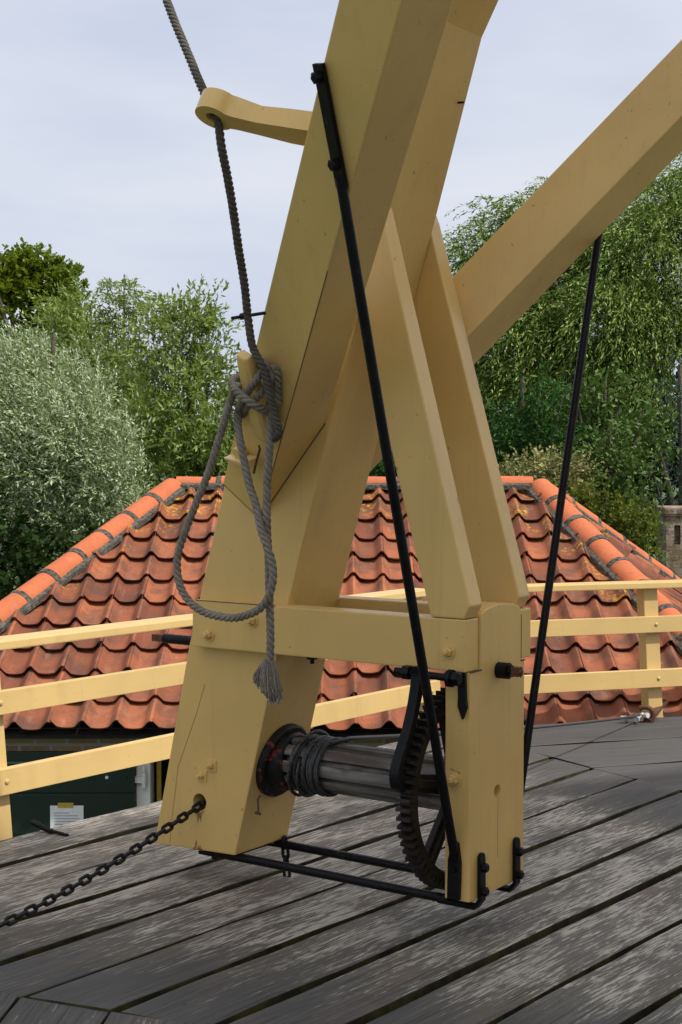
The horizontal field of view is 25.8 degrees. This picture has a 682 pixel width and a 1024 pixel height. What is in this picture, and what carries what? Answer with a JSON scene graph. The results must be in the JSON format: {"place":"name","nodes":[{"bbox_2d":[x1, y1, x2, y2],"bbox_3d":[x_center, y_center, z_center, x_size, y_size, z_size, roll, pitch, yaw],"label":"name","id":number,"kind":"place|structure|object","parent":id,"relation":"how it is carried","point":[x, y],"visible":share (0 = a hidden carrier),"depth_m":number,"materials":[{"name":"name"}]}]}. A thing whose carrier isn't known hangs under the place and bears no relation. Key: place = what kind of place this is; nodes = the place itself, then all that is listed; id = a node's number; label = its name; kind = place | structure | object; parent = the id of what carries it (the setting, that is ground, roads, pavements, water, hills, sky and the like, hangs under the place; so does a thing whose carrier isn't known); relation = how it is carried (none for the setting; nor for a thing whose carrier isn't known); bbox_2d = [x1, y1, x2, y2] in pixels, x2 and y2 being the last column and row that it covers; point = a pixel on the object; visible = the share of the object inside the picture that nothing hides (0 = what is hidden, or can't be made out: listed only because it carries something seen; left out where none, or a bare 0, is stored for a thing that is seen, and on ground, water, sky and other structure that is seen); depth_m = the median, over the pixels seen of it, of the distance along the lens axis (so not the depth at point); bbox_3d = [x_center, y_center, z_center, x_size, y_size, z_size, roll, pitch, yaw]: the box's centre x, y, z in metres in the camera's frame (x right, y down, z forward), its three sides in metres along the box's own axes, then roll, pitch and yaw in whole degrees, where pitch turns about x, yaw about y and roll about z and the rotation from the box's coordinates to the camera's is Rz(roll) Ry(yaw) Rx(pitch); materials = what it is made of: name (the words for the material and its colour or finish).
{"place":"outdoors","nodes":[
{"label":"outdoors","id":0,"kind":"place"},
{"bbox_2d":[2,459,678,588],"bbox_3d":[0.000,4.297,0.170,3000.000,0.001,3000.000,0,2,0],"label":"ground","id":1,"kind":"structure","parent":0,"point":[675,493],"depth_m":147.53,"materials":[{"name":"green plant"}]},
{"bbox_2d":[0,237,96,581],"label":"maple tree","id":2,"kind":"object","parent":1,"relation":"on","point":[21,270],"visible":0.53,"depth_m":39.37,"materials":[{"name":"green plant"}]},
{"bbox_2d":[0,304,155,595],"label":"willow tree","id":3,"kind":"object","parent":1,"relation":"on","point":[61,423],"visible":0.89,"depth_m":16.50,"materials":[{"name":"green plant"}]},
{"bbox_2d":[4,267,164,539],"bbox_3d":[-4.712,-0.682,27.898,2.857,7.776,3.403,-2,3,-41],"label":"willow tree","id":4,"kind":"object","parent":1,"relation":"on","point":[66,321],"visible":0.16,"depth_m":27.62,"materials":[{"name":"green plant"}]},
{"bbox_2d":[0,406,221,600],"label":"dark hedge","id":5,"kind":"object","parent":1,"relation":"on","point":[29,558],"visible":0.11,"depth_m":16.00,"materials":[{"name":"green plant"}]},
{"bbox_2d":[72,274,169,511],"bbox_3d":[-3.533,-0.248,24.049,1.981,7.200,2.071,0,2,0],"label":"willow tree","id":6,"kind":"object","parent":1,"relation":"on","point":[109,322],"visible":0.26,"depth_m":23.77,"materials":[{"name":"green plant"}]},
{"bbox_2d":[94,274,244,496],"bbox_3d":[-1.912,-0.020,21.714,3.542,6.935,2.763,0,2,0],"label":"willow tree","id":7,"kind":"object","parent":1,"relation":"on","point":[186,446],"visible":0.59,"depth_m":21.52,"materials":[{"name":"green plant"}]},
{"bbox_2d":[368,458,397,489],"bbox_3d":[0.594,1.126,19.110,2.275,4.879,1.851,0,2,0],"label":"evergreen tree","id":8,"kind":"object","parent":1,"relation":"on","point":[380,472],"visible":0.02,"depth_m":18.83,"materials":[{"name":"green plant"}]},
{"bbox_2d":[372,316,680,556],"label":"dark hedge","id":9,"kind":"object","parent":1,"relation":"on","point":[675,462],"visible":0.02,"depth_m":23.33,"materials":[{"name":"green plant"}]},
{"bbox_2d":[481,358,617,507],"bbox_3d":[2.128,0.869,18.015,2.490,5.460,2.008,0,2,0],"label":"conifer tree","id":10,"kind":"object","parent":1,"relation":"on","point":[517,441],"visible":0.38,"depth_m":17.85,"materials":[{"name":"green plant"}]},
{"bbox_2d":[498,442,613,507],"bbox_3d":[2.153,1.468,15.657,1.341,4.444,0.930,0,2,0],"label":"variegated shrub","id":11,"kind":"object","parent":1,"relation":"on","point":[542,466],"visible":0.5,"depth_m":15.50,"materials":[{"name":"green plant"}]},
{"bbox_2d":[442,151,681,509],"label":"weeping willow","id":12,"kind":"object","parent":1,"relation":"on","point":[535,333],"visible":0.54,"depth_m":19.93,"materials":[{"name":"green plant"}]},
{"bbox_2d":[525,357,681,518],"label":"laurel tree","id":13,"kind":"object","parent":1,"relation":"on","point":[602,410],"visible":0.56,"depth_m":18.37,"materials":[{"name":"green plant"}]},
{"bbox_2d":[548,472,670,560],"bbox_3d":[2.768,1.644,15.340,1.324,4.111,0.964,0,2,0],"label":"yellow green shrub","id":14,"kind":"object","parent":1,"relation":"on","point":[622,521],"visible":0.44,"depth_m":15.19,"materials":[{"name":"green plant"}]},
{"bbox_2d":[567,411,664,534],"bbox_3d":[2.825,1.303,15.852,1.211,4.751,0.997,0,2,0],"label":"laurel shrub","id":15,"kind":"object","parent":1,"relation":"on","point":[627,463],"visible":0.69,"depth_m":15.68,"materials":[{"name":"green plant"}]},
{"bbox_2d":[626,488,669,561],"bbox_3d":[3.153,1.688,16.279,0.913,3.940,0.772,0,2,0],"label":"green shrub","id":16,"kind":"object","parent":1,"relation":"on","point":[660,534],"visible":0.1,"depth_m":16.21,"materials":[{"name":"green plant"}]},
{"bbox_2d":[0,716,681,1023],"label":"gallery deck","id":17,"kind":"structure","parent":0,"point":[581,923],"depth_m":5.40,"materials":[{"name":"grey wood"}]},
{"bbox_2d":[31,820,68,836],"bbox_3d":[-1.303,1.413,6.648,0.219,0.049,0.030,2,3,35],"label":"strap iron","id":18,"kind":"object","parent":17,"relation":"on","point":[36,824],"visible":1,"depth_m":6.65,"materials":[{"name":"black metal"}]},
{"bbox_2d":[0,588,439,840],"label":"gallery railing","id":19,"kind":"object","parent":17,"relation":"attached to","point":[49,771],"visible":0.27,"depth_m":7.01,"materials":[{"name":"beige paint"}]},
{"bbox_2d":[479,579,681,717],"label":"gallery railing","id":20,"kind":"object","parent":17,"relation":"attached to","point":[650,678],"visible":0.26,"depth_m":9.50,"materials":[{"name":"beige paint"}]},
{"bbox_2d":[620,704,655,722],"bbox_3d":[1.867,1.285,9.379,0.208,0.141,0.138,-2,3,-36],"label":"deck shackle","id":21,"kind":"object","parent":17,"relation":"on","point":[650,709],"visible":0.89,"depth_m":9.37,"materials":[{"name":"metal"}]},
{"bbox_2d":[643,699,668,721],"bbox_3d":[2.008,1.268,9.519,0.077,0.103,0.329,2,3,34],"label":"strap iron","id":22,"kind":"object","parent":17,"relation":"on","point":[665,702],"visible":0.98,"depth_m":9.54,"materials":[{"name":"brown metal"}]},
{"bbox_2d":[0,476,681,836],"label":"tiled house","id":23,"kind":"structure","parent":0,"point":[118,568],"depth_m":10.88,"materials":[{"name":"tile"}]},
{"bbox_2d":[50,803,83,827],"bbox_3d":[-1.845,2.123,10.016,0.224,0.335,0.003,0,2,0],"label":"paper notice","id":24,"kind":"object","parent":23,"relation":"attached to","point":[63,813],"visible":0.42,"depth_m":10.01,"materials":[{"name":"white paper"}]},
{"bbox_2d":[6,751,134,836],"bbox_3d":[-1.976,2.749,10.063,1.168,2.270,0.057,0,2,0],"label":"door","id":25,"kind":"structure","parent":23,"relation":"in","point":[114,791],"depth_m":10.01,"materials":[{"name":"green paint"}]},
{"bbox_2d":[154,759,169,801],"bbox_3d":[-0.825,2.734,10.561,1.010,2.300,0.050,0,2,0],"label":"doorway","id":26,"kind":"structure","parent":23,"relation":"in","point":[164,763],"depth_m":10.50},
{"bbox_2d":[0,0,681,453],"label":"sky","id":27,"kind":"structure","parent":0,"point":[107,160],"materials":[{"name":"white"}]},
{"bbox_2d":[621,340,681,514],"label":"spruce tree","id":28,"kind":"object","parent":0,"point":[671,500],"visible":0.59,"depth_m":18.95,"materials":[{"name":"green plant"}]},
{"bbox_2d":[653,506,681,578],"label":"brick pier","id":29,"kind":"structure","parent":0,"point":[671,516],"depth_m":16.75,"materials":[{"name":"beige stone"}]},
{"bbox_3d":[5.370,-2.827,1.890,8.779,14.100,8.779,0,2,0],"label":"windmill","id":30,"kind":"object","parent":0,"visible":0},
{"bbox_2d":[152,0,681,909],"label":"tail pole winch","id":31,"kind":"object","parent":30,"relation":"attached to","point":[382,330],"visible":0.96,"depth_m":5.37,"materials":[{"name":"beige paint"}]},
{"bbox_2d":[0,800,205,927],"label":"anchor chain","id":32,"kind":"object","parent":31,"relation":"attached to","point":[71,887],"visible":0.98,"depth_m":5.49,"materials":[{"name":"metal"}]},
{"bbox_2d":[163,0,282,709],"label":"hemp rope","id":33,"kind":"object","parent":31,"relation":"attached to","point":[266,678],"visible":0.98,"depth_m":5.16,"materials":[{"name":"grey fabric"}]},
{"bbox_2d":[281,835,290,876],"bbox_3d":[-0.222,1.387,5.976,0.040,0.180,0.031,-1,2,-18],"label":"hanging chain","id":34,"kind":"object","parent":31,"relation":"hanging from","point":[284,856],"visible":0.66,"depth_m":5.97,"materials":[{"name":"metal"}]},
{"bbox_2d":[287,714,640,796],"bbox_3d":[0.925,1.067,7.452,0.221,0.606,4.300,1,3,29],"label":"wire rope","id":35,"kind":"object","parent":31,"relation":"attached to","point":[320,747],"visible":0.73,"depth_m":5.63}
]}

